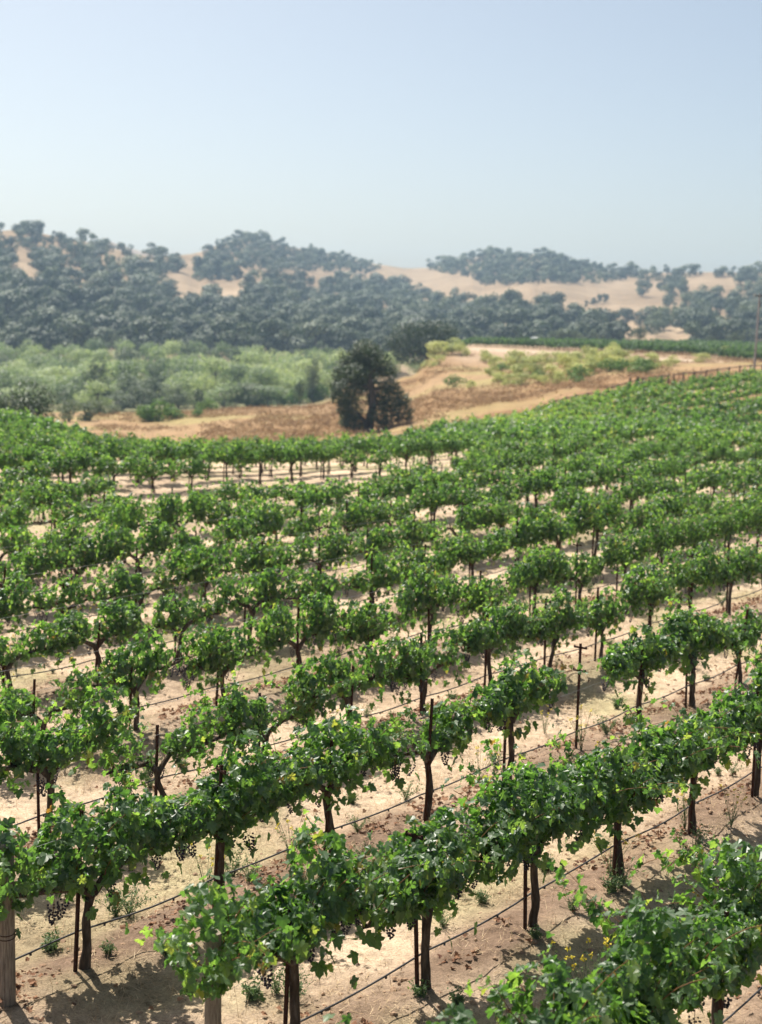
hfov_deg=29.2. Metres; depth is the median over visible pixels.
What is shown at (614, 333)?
oak tree
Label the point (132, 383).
cottonwood tree
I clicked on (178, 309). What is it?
oak tree
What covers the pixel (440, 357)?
shrub
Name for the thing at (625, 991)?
grapevine
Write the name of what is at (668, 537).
grapevine
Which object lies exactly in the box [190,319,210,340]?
oak tree
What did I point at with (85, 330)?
oak tree
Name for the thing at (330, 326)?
oak tree
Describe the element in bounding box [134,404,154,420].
shrub
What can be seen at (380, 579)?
grapevine
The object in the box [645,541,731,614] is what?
grapevine
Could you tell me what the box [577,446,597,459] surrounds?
grapevine
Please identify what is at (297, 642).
metal stake
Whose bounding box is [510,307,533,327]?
oak tree
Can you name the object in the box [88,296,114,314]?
oak tree
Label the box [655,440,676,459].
grapevine
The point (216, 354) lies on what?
cottonwood tree
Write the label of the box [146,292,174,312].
oak tree
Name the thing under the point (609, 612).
grapevine
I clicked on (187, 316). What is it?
oak tree
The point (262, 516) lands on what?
grapevine
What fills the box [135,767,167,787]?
weed
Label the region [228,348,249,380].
cottonwood tree
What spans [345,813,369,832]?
weed
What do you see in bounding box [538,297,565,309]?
oak tree
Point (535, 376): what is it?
shrub
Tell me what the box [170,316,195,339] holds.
oak tree
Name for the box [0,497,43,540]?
grapevine
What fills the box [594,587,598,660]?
metal stake
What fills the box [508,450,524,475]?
grapevine
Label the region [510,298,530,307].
oak tree
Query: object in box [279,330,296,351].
oak tree
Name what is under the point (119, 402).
cottonwood tree
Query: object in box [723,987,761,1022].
drip hose
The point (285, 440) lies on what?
grapevine
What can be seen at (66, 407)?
bush
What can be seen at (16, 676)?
drip hose
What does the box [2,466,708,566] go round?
trellis wire
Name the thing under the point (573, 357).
shrub
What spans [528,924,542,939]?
weed
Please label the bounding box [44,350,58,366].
cottonwood tree
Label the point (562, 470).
grapevine
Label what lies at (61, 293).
oak tree
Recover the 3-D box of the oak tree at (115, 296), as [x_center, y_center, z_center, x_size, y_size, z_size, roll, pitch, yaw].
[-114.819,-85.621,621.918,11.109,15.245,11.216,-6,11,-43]
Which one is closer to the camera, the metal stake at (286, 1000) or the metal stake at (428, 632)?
the metal stake at (286, 1000)
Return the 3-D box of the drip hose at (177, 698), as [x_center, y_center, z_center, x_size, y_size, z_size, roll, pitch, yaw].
[3.803,1.845,31.248,0.078,0.108,30.903,7,10,37]
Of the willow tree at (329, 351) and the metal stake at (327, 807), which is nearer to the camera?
the metal stake at (327, 807)
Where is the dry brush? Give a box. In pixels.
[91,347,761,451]
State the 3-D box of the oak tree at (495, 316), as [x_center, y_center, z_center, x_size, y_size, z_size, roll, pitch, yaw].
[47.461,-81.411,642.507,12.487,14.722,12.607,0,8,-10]
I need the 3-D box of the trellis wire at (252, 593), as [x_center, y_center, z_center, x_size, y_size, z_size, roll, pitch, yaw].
[4.396,0.553,36.187,0.004,0.030,36.000,7,10,37]
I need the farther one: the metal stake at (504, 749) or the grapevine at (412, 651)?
the grapevine at (412, 651)
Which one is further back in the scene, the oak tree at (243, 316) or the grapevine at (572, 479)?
the oak tree at (243, 316)
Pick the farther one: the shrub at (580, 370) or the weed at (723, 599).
the shrub at (580, 370)
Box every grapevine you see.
[0,416,41,433]
[0,423,35,436]
[0,427,30,450]
[0,429,37,448]
[0,436,29,456]
[0,439,52,481]
[0,466,27,499]
[0,487,38,538]
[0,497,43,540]
[0,521,32,582]
[0,537,46,596]
[0,561,34,633]
[0,609,66,687]
[0,651,97,735]
[0,667,149,838]
[0,765,177,969]
[1,457,58,485]
[6,475,67,518]
[12,427,68,453]
[13,475,83,531]
[17,515,117,598]
[21,431,63,446]
[29,513,98,573]
[30,425,69,438]
[30,573,108,620]
[33,442,79,478]
[33,597,149,675]
[37,492,103,538]
[41,439,75,480]
[42,442,106,484]
[53,429,89,440]
[59,431,95,445]
[62,429,108,473]
[62,467,122,506]
[71,436,131,478]
[77,486,130,516]
[85,446,146,492]
[85,549,204,621]
[85,627,186,730]
[90,490,156,562]
[92,517,175,584]
[93,500,154,526]
[98,432,128,464]
[100,437,136,471]
[101,691,217,796]
[118,438,156,461]
[119,445,158,483]
[121,437,171,454]
[125,809,445,1023]
[126,729,320,891]
[131,457,177,492]
[134,434,161,446]
[138,590,219,660]
[144,435,202,480]
[149,486,215,545]
[150,495,189,533]
[153,442,186,467]
[165,539,244,609]
[166,437,194,447]
[166,515,251,569]
[167,439,186,465]
[171,454,215,488]
[173,615,271,703]
[183,658,358,755]
[184,470,250,527]
[185,435,231,464]
[186,439,226,464]
[190,440,231,478]
[199,438,255,480]
[202,483,271,545]
[203,560,300,639]
[210,437,243,466]
[215,441,252,473]
[217,436,255,470]
[222,493,291,551]
[226,446,256,477]
[226,531,297,583]
[234,432,284,483]
[240,475,296,506]
[245,435,278,473]
[245,589,343,681]
[254,501,299,540]
[256,437,289,476]
[261,703,429,856]
[265,519,363,578]
[269,437,310,482]
[273,433,309,445]
[277,503,331,545]
[279,436,305,471]
[281,439,324,475]
[282,477,327,511]
[282,567,346,617]
[288,477,344,532]
[288,624,406,722]
[296,433,338,466]
[306,438,343,478]
[314,437,347,474]
[320,498,381,550]
[322,475,365,512]
[323,975,556,1023]
[327,592,410,667]
[331,433,351,468]
[332,431,376,471]
[333,478,382,507]
[335,543,400,605]
[336,445,368,477]
[340,522,405,565]
[346,805,522,989]
[350,427,385,467]
[353,433,384,465]
[357,469,396,492]
[365,494,418,543]
[366,446,397,474]
[368,433,394,469]
[371,468,429,503]
[373,698,487,820]
[374,435,410,465]
[378,612,467,711]
[381,458,440,500]
[384,429,427,470]
[387,555,466,641]
[388,510,442,553]
[392,524,473,591]
[394,440,417,463]
[409,472,469,523]
[414,462,462,514]
[418,430,451,464]
[419,441,442,464]
[432,434,466,463]
[435,502,486,537]
[436,431,477,456]
[436,518,517,584]
[440,738,677,926]
[443,583,554,683]
[448,466,487,500]
[449,570,519,625]
[450,448,489,473]
[451,480,490,512]
[456,452,497,476]
[456,649,587,779]
[457,426,493,450]
[464,859,745,1023]
[468,437,492,454]
[472,442,506,458]
[473,488,537,532]
[474,455,530,490]
[476,475,525,501]
[479,441,513,483]
[484,436,504,445]
[484,446,523,488]
[486,434,520,447]
[488,433,531,454]
[491,512,552,560]
[492,539,571,616]
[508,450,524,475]
[510,584,592,667]
[511,459,567,502]
[512,445,544,472]
[512,461,544,500]
[512,499,562,545]
[520,438,567,468]
[522,436,551,469]
[522,500,599,554]
[539,479,596,517]
[541,452,566,470]
[542,436,579,462]
[543,466,573,490]
[544,433,570,460]
[549,692,760,878]
[550,465,597,512]
[555,550,606,607]
[562,450,594,470]
[564,432,587,450]
[565,449,609,474]
[568,430,600,452]
[568,450,621,497]
[572,485,622,556]
[572,586,632,658]
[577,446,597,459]
[581,439,602,455]
[587,486,625,532]
[592,436,621,459]
[593,449,626,489]
[596,623,689,720]
[597,521,651,594]
[600,449,651,504]
[601,433,629,446]
[605,463,659,509]
[607,440,649,468]
[609,443,644,465]
[609,501,656,540]
[613,829,761,1023]
[614,549,703,632]
[622,455,667,500]
[626,484,686,530]
[628,697,761,834]
[634,437,664,458]
[635,470,684,499]
[638,437,665,457]
[640,505,698,568]
[643,454,667,466]
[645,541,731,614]
[653,436,676,452]
[654,595,748,706]
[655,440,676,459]
[660,452,699,496]
[662,452,693,483]
[664,431,691,456]
[667,439,695,456]
[672,470,706,504]
[675,502,734,559]
[676,484,724,519]
[679,447,711,470]
[680,430,708,447]
[682,434,718,469]
[682,462,712,492]
[688,459,742,506]
[694,535,761,614]
[700,436,736,463]
[701,435,730,468]
[704,459,733,488]
[704,494,740,518]
[708,494,761,557]
[709,644,761,797]
[714,604,761,683]
[721,444,754,464]
[722,461,752,479]
[722,541,761,586]
[723,467,749,503]
[725,487,761,515]
[737,488,761,554]
[739,458,761,474]
[740,477,761,499]
[742,442,761,463]
[743,463,761,490]
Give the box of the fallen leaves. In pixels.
[0,571,761,1023]
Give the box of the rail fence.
[527,365,761,411]
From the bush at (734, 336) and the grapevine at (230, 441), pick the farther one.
the bush at (734, 336)
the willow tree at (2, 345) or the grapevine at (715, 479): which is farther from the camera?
the willow tree at (2, 345)
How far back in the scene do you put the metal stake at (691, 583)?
29.88 m
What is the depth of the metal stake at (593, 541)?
37.60 m
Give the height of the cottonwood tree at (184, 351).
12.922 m
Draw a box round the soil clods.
[0,632,761,1023]
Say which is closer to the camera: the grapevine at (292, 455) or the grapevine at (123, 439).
the grapevine at (292, 455)
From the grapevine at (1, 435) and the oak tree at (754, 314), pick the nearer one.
the grapevine at (1, 435)
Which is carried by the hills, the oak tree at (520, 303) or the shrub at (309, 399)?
the oak tree at (520, 303)
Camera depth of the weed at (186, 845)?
17.30 m
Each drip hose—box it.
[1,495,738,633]
[5,550,600,677]
[9,508,542,595]
[14,589,761,824]
[15,659,759,959]
[85,546,759,721]
[300,766,761,1022]
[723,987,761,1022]
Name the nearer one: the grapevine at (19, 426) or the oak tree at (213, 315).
the grapevine at (19, 426)
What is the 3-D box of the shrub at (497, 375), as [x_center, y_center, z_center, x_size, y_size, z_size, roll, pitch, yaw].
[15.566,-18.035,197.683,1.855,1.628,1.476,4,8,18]
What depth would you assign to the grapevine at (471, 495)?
42.59 m
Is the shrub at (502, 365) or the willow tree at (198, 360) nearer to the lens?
the shrub at (502, 365)
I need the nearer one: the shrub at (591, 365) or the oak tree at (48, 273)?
the shrub at (591, 365)
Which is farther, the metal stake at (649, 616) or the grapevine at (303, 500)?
the grapevine at (303, 500)
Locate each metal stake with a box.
[1,635,4,687]
[3,566,5,588]
[32,679,35,724]
[36,773,39,834]
[59,583,67,631]
[69,545,72,599]
[73,810,83,971]
[93,622,102,676]
[128,666,132,729]
[132,562,139,617]
[136,542,137,561]
[154,725,158,795]
[174,599,176,660]
[212,765,226,907]
[215,634,221,705]
[243,591,248,640]
[283,909,291,1023]
[296,607,299,680]
[317,538,320,573]
[324,740,333,850]
[350,666,354,712]
[369,553,372,603]
[405,830,423,986]
[420,633,422,714]
[424,698,433,822]
[427,597,432,642]
[459,502,465,535]
[483,615,488,688]
[502,684,508,780]
[514,521,517,565]
[523,800,526,929]
[529,563,530,617]
[541,598,550,664]
[573,542,581,603]
[573,643,586,748]
[591,504,596,561]
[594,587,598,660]
[611,766,622,882]
[616,537,618,596]
[636,643,644,719]
[648,602,651,626]
[685,673,687,707]
[687,775,694,835]
[688,554,697,624]
[718,911,728,1013]
[726,544,729,612]
[734,609,748,685]
[751,691,758,796]
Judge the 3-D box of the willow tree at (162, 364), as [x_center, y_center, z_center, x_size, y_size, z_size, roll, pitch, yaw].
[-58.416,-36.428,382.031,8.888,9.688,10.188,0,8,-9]
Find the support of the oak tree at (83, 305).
on the hills
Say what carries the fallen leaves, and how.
on the ground at (388, 954)
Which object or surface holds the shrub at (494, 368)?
on the ground at (388, 954)
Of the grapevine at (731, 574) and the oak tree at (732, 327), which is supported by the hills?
the oak tree at (732, 327)
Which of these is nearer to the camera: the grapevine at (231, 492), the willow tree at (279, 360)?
the grapevine at (231, 492)
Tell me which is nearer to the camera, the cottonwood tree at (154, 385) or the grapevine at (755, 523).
the grapevine at (755, 523)
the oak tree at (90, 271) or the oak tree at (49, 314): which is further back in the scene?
the oak tree at (90, 271)
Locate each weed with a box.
[7,634,21,672]
[39,926,62,952]
[95,885,134,916]
[97,804,107,814]
[98,938,117,954]
[104,883,160,918]
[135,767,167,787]
[137,755,162,775]
[155,939,167,956]
[175,842,187,853]
[178,758,186,767]
[190,843,224,888]
[206,608,231,627]
[207,676,215,684]
[224,847,250,876]
[239,609,258,620]
[240,848,262,883]
[240,975,263,1001]
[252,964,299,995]
[275,811,318,864]
[275,964,315,996]
[296,863,306,883]
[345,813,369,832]
[346,792,358,804]
[347,840,378,858]
[354,702,378,717]
[392,780,424,801]
[402,722,432,748]
[407,977,431,997]
[432,910,454,927]
[446,690,458,699]
[447,985,465,1005]
[465,743,498,782]
[473,889,491,904]
[481,749,508,769]
[501,647,522,661]
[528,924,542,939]
[538,705,555,733]
[551,937,611,981]
[552,752,581,767]
[553,886,596,912]
[554,644,563,668]
[567,705,591,750]
[570,946,607,984]
[585,581,599,592]
[591,831,639,874]
[593,712,620,734]
[599,872,626,893]
[606,862,638,890]
[612,696,625,705]
[612,702,619,708]
[666,887,686,915]
[669,819,718,858]
[675,780,697,828]
[700,673,711,680]
[712,589,732,605]
[713,767,722,774]
[719,784,746,827]
[722,760,749,776]
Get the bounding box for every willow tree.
[0,341,16,365]
[0,347,23,368]
[0,360,35,386]
[0,367,30,398]
[0,386,34,405]
[5,359,38,370]
[9,374,55,397]
[13,339,38,363]
[15,364,49,380]
[18,345,50,369]
[20,353,58,380]
[21,385,54,404]
[32,366,80,392]
[36,374,85,402]
[45,356,86,371]
[46,382,82,404]
[50,345,76,368]
[62,343,84,366]
[62,370,103,402]
[68,348,94,367]
[69,362,106,378]
[73,336,110,362]
[73,381,114,409]
[78,357,109,379]
[83,348,115,364]
[84,362,117,383]
[89,381,130,399]
[101,358,146,380]
[104,358,124,380]
[105,358,154,390]
[111,338,138,362]
[134,342,159,364]
[140,354,172,378]
[143,344,173,377]
[153,370,204,407]
[158,338,188,374]
[159,358,209,398]
[168,352,202,380]
[179,339,208,367]
[184,351,224,380]
[186,370,220,401]
[189,355,233,398]
[198,380,246,406]
[205,359,230,382]
[211,342,234,364]
[216,362,251,387]
[230,346,253,363]
[231,349,269,391]
[237,385,295,406]
[239,366,291,394]
[241,344,272,367]
[242,361,294,384]
[250,348,290,368]
[266,373,318,401]
[269,352,308,377]
[273,356,297,388]
[277,349,306,362]
[282,358,326,386]
[286,365,340,401]
[302,346,325,381]
[305,345,335,361]
[308,349,345,372]
[318,354,347,389]
[379,352,404,372]
[402,345,431,374]
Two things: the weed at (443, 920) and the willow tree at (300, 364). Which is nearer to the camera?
the weed at (443, 920)
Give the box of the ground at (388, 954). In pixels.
[0,344,761,1023]
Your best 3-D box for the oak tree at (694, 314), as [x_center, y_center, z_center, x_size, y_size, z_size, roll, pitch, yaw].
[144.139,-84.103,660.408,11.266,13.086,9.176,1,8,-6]
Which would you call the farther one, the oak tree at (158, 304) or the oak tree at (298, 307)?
the oak tree at (298, 307)
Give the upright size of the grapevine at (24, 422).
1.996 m
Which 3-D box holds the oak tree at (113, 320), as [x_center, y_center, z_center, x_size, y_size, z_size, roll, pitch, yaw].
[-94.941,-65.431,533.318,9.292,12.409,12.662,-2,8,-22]
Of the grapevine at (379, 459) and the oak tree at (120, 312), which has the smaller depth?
the grapevine at (379, 459)
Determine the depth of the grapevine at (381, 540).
34.80 m
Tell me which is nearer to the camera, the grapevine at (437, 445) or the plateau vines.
the grapevine at (437, 445)
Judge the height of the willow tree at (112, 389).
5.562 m
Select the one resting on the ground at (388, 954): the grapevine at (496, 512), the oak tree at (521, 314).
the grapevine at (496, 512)
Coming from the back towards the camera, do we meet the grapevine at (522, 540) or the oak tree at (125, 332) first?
the oak tree at (125, 332)
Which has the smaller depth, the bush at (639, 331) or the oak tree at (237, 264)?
the bush at (639, 331)
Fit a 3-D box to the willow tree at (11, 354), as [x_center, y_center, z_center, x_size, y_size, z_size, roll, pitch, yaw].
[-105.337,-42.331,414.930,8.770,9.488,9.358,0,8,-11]
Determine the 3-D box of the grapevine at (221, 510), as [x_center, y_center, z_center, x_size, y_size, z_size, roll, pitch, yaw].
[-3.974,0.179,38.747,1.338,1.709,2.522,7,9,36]
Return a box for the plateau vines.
[459,336,761,360]
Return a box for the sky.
[0,0,761,272]
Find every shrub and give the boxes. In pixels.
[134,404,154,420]
[137,397,175,420]
[163,405,187,418]
[191,407,204,415]
[195,397,219,410]
[254,395,271,406]
[273,393,288,406]
[284,387,301,405]
[297,389,323,403]
[309,383,331,401]
[421,360,437,368]
[425,341,448,357]
[427,341,453,354]
[429,354,446,364]
[442,374,467,386]
[445,337,468,353]
[452,343,470,355]
[466,380,476,387]
[479,349,492,360]
[483,352,496,363]
[484,367,497,375]
[486,365,499,373]
[487,355,503,366]
[490,373,502,381]
[496,363,509,371]
[497,355,517,367]
[502,373,516,383]
[504,349,530,363]
[509,356,546,377]
[510,372,529,385]
[515,357,529,365]
[525,354,549,371]
[530,350,556,365]
[530,370,548,377]
[530,374,540,380]
[539,376,550,385]
[543,363,561,378]
[547,351,562,361]
[552,370,567,383]
[553,352,568,362]
[557,354,576,370]
[564,351,584,363]
[566,364,596,376]
[566,372,584,381]
[572,362,591,376]
[573,350,584,359]
[580,344,599,354]
[582,355,599,369]
[583,347,600,359]
[585,348,612,364]
[596,357,623,371]
[598,346,623,356]
[602,354,625,368]
[607,342,620,349]
[610,348,633,363]
[611,358,634,370]
[622,358,653,373]
[635,358,659,370]
[643,352,657,359]
[650,353,659,362]
[656,359,672,367]
[665,355,681,364]
[691,352,710,361]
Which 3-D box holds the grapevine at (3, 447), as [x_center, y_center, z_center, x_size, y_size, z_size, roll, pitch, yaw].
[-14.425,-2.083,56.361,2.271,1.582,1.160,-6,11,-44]
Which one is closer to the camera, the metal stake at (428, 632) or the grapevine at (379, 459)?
the metal stake at (428, 632)
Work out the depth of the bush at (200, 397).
253.55 m
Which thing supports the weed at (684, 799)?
on the ground at (388, 954)
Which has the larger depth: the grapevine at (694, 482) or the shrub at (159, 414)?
the shrub at (159, 414)
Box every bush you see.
[56,399,84,421]
[76,401,98,420]
[92,399,110,415]
[105,404,122,413]
[143,394,156,407]
[192,388,210,409]
[241,386,250,406]
[292,380,305,404]
[630,325,648,339]
[727,332,742,341]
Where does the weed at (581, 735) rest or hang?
on the ground at (388, 954)
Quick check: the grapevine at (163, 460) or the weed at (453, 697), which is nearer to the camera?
the weed at (453, 697)
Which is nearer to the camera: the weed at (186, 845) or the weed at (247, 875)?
the weed at (247, 875)
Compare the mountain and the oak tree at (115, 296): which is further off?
the mountain
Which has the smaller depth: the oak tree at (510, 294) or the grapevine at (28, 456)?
the grapevine at (28, 456)
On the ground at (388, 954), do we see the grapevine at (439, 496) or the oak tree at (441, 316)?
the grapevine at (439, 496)
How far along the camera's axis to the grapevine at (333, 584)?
28.83 m
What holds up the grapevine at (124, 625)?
on the ground at (388, 954)
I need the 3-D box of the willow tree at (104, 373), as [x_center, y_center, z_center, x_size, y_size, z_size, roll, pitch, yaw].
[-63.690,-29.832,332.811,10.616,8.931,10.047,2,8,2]
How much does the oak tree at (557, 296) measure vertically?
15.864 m
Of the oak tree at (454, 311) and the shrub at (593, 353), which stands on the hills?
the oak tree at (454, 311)
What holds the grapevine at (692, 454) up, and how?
on the ground at (388, 954)
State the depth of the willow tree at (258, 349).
419.81 m
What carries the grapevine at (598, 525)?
on the ground at (388, 954)
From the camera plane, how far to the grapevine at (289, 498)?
44.96 m
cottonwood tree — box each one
[0,350,12,375]
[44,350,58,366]
[78,357,113,398]
[103,390,135,410]
[111,346,141,363]
[113,374,150,399]
[117,385,157,408]
[138,377,172,405]
[144,363,168,392]
[156,383,193,406]
[175,340,200,371]
[201,349,229,361]
[227,382,266,404]
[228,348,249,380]
[303,358,320,402]
[554,327,564,338]
[563,330,576,339]
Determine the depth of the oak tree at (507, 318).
625.43 m
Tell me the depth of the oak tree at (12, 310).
583.68 m
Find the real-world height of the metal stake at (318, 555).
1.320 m
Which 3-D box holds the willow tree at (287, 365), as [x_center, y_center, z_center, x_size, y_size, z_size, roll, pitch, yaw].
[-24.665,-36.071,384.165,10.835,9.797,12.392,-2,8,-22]
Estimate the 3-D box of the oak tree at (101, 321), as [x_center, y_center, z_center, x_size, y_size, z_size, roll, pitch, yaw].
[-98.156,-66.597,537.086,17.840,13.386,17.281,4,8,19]
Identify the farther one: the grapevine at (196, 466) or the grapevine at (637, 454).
the grapevine at (637, 454)
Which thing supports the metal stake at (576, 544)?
on the ground at (388, 954)
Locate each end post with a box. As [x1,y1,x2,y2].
[0,841,15,1006]
[204,929,221,1023]
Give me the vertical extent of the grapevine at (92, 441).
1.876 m
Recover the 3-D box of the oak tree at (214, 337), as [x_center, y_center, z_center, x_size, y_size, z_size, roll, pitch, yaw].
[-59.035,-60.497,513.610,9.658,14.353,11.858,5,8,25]
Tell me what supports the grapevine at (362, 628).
on the ground at (388, 954)
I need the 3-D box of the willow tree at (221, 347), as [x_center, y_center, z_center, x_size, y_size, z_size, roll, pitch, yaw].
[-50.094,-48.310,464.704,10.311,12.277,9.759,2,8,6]
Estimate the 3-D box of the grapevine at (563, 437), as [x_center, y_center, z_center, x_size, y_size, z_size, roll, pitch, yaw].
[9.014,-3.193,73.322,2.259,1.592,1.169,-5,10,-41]
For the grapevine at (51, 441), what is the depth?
57.70 m
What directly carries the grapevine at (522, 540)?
on the ground at (388, 954)
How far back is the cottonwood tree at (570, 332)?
444.29 m
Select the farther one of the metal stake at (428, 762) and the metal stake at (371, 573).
the metal stake at (371, 573)
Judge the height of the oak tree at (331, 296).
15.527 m
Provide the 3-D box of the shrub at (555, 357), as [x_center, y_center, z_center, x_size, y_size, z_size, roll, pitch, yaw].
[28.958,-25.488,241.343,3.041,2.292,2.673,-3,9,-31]
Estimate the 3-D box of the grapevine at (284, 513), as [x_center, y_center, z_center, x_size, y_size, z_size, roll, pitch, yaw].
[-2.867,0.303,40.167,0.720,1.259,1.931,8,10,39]
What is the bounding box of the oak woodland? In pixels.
[0,220,761,355]
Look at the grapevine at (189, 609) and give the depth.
25.93 m
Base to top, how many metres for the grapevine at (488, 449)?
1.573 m
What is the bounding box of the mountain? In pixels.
[94,242,167,255]
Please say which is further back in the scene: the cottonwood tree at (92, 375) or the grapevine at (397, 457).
the cottonwood tree at (92, 375)
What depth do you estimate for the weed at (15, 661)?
25.32 m
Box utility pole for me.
[753,293,761,368]
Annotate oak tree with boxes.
[0,290,16,313]
[0,311,9,331]
[0,322,36,354]
[0,380,57,420]
[0,391,16,411]
[2,268,28,288]
[3,274,34,294]
[4,293,20,320]
[5,284,31,306]
[7,286,41,312]
[10,223,21,235]
[11,292,33,323]
[15,300,37,320]
[18,309,44,332]
[19,317,44,334]
[21,220,38,228]
[24,226,44,243]
[24,324,62,354]
[31,306,61,335]
[32,276,53,289]
[33,290,45,304]
[34,220,44,233]
[34,258,47,272]
[37,284,65,298]
[37,293,67,311]
[40,302,63,314]
[41,265,62,280]
[42,266,58,291]
[48,276,66,289]
[48,290,66,313]
[50,316,81,346]
[52,312,84,330]
[55,284,85,309]
[61,318,95,352]
[63,284,97,311]
[72,327,112,349]
[80,262,103,274]
[83,286,100,302]
[83,304,115,329]
[84,276,109,290]
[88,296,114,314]
[91,264,121,287]
[93,286,123,300]
[93,312,125,343]
[101,293,124,313]
[108,316,131,341]
[113,296,136,311]
[114,310,125,316]
[116,242,126,253]
[117,305,134,312]
[118,315,153,351]
[118,327,138,341]
[119,311,134,320]
[119,317,150,338]
[120,273,152,288]
[125,287,154,312]
[132,293,149,312]
[132,316,170,346]
[135,315,172,353]
[146,242,158,255]
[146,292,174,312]
[146,306,161,318]
[147,300,166,318]
[153,246,168,262]
[153,254,166,273]
[160,329,192,342]
[163,310,177,324]
[168,328,196,352]
[169,255,186,271]
[169,303,192,327]
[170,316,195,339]
[176,312,190,323]
[179,303,196,315]
[182,296,205,310]
[184,291,200,298]
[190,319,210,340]
[190,326,217,340]
[193,255,204,270]
[197,292,216,307]
[197,320,230,354]
[198,312,212,320]
[200,283,222,294]
[201,294,220,312]
[203,255,211,267]
[205,257,223,277]
[206,301,232,316]
[208,312,239,338]
[209,309,217,318]
[213,295,237,315]
[214,253,229,260]
[214,305,225,314]
[218,321,254,353]
[221,317,255,342]
[228,260,244,278]
[229,297,247,312]
[230,310,261,332]
[234,303,252,312]
[237,288,260,299]
[241,293,256,302]
[244,307,264,319]
[246,321,268,339]
[251,283,271,297]
[253,303,266,309]
[255,297,272,309]
[255,318,287,354]
[257,291,277,306]
[260,311,272,319]
[262,284,285,302]
[268,317,292,329]
[270,310,289,321]
[270,328,294,352]
[273,302,296,322]
[276,300,297,314]
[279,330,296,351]
[287,335,311,355]
[289,319,328,354]
[290,304,320,317]
[290,312,312,322]
[291,313,311,337]
[293,322,309,338]
[296,307,314,317]
[301,298,318,315]
[308,326,331,349]
[315,296,335,314]
[316,314,340,324]
[319,306,336,316]
[319,322,337,352]
[320,307,335,318]
[321,293,340,304]
[329,338,414,431]
[330,326,362,351]
[331,301,350,315]
[332,326,357,350]
[337,300,353,313]
[340,328,358,351]
[341,315,362,329]
[346,305,360,315]
[354,319,374,334]
[360,318,377,335]
[362,307,382,320]
[363,320,387,347]
[380,326,393,352]
[382,320,458,365]
[383,312,402,325]
[385,304,402,315]
[391,320,407,335]
[393,324,412,352]
[397,309,417,316]
[400,315,434,322]
[404,314,433,327]
[418,308,439,321]
[420,308,435,317]
[434,318,463,332]
[435,311,446,321]
[440,321,468,346]
[451,306,467,318]
[454,308,464,320]
[460,318,469,327]
[460,324,480,337]
[462,315,493,337]
[463,307,475,317]
[472,306,494,318]
[485,307,506,314]
[487,303,504,325]
[488,310,503,322]
[489,321,503,331]
[493,323,524,337]
[496,308,521,327]
[498,305,516,319]
[503,288,522,306]
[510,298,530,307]
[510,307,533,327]
[512,298,526,308]
[519,323,538,336]
[519,326,546,337]
[520,308,532,322]
[526,321,558,337]
[528,320,552,333]
[531,310,550,320]
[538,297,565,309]
[543,306,571,324]
[544,318,567,335]
[548,291,566,304]
[548,315,560,331]
[560,308,581,324]
[561,325,585,337]
[565,302,584,320]
[568,320,592,335]
[581,308,608,329]
[582,315,606,338]
[590,297,597,304]
[590,326,612,339]
[592,307,620,322]
[596,320,632,339]
[597,294,602,302]
[597,321,625,338]
[601,293,608,302]
[615,307,635,321]
[619,311,627,322]
[663,264,669,272]
[682,323,706,340]
[687,311,710,328]
[689,320,708,339]
[695,310,716,330]
[705,322,725,341]
[719,318,731,338]
[724,322,744,340]
[728,317,749,340]
[746,309,761,328]
[749,328,761,342]
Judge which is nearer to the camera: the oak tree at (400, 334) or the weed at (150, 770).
the weed at (150, 770)
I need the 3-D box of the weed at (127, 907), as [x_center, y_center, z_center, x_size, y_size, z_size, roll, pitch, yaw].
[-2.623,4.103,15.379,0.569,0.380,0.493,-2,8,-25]
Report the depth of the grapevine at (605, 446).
65.43 m
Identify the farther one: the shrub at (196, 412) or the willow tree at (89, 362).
the willow tree at (89, 362)
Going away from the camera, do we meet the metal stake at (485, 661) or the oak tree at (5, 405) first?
the metal stake at (485, 661)
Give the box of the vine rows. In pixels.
[0,366,761,463]
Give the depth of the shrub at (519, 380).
189.44 m
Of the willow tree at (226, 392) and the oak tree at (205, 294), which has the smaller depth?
the willow tree at (226, 392)
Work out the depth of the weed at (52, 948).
14.56 m
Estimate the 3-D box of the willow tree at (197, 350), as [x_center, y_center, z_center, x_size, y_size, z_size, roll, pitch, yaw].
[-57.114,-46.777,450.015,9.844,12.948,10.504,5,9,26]
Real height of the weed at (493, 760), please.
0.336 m
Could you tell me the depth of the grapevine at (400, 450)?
63.02 m
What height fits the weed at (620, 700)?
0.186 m
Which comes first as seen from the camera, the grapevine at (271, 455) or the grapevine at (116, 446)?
the grapevine at (116, 446)
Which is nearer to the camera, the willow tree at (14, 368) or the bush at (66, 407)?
the bush at (66, 407)
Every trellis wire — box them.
[0,526,746,699]
[0,546,761,746]
[0,569,739,779]
[1,483,756,618]
[1,512,745,671]
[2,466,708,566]
[3,464,756,578]
[6,456,708,547]
[8,474,760,598]
[10,499,735,640]
[37,603,760,846]
[106,678,610,861]
[203,716,722,955]
[205,856,497,1001]
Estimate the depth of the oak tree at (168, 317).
585.60 m
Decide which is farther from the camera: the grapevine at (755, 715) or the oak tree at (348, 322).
the oak tree at (348, 322)
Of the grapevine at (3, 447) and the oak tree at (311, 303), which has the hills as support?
the oak tree at (311, 303)
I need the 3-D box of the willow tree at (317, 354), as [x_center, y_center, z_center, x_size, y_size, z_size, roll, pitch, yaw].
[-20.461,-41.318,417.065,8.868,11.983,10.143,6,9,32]
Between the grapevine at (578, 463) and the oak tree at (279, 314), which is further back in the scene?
the oak tree at (279, 314)
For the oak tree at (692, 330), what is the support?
on the hills
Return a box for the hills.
[0,230,761,381]
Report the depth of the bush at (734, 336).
415.98 m

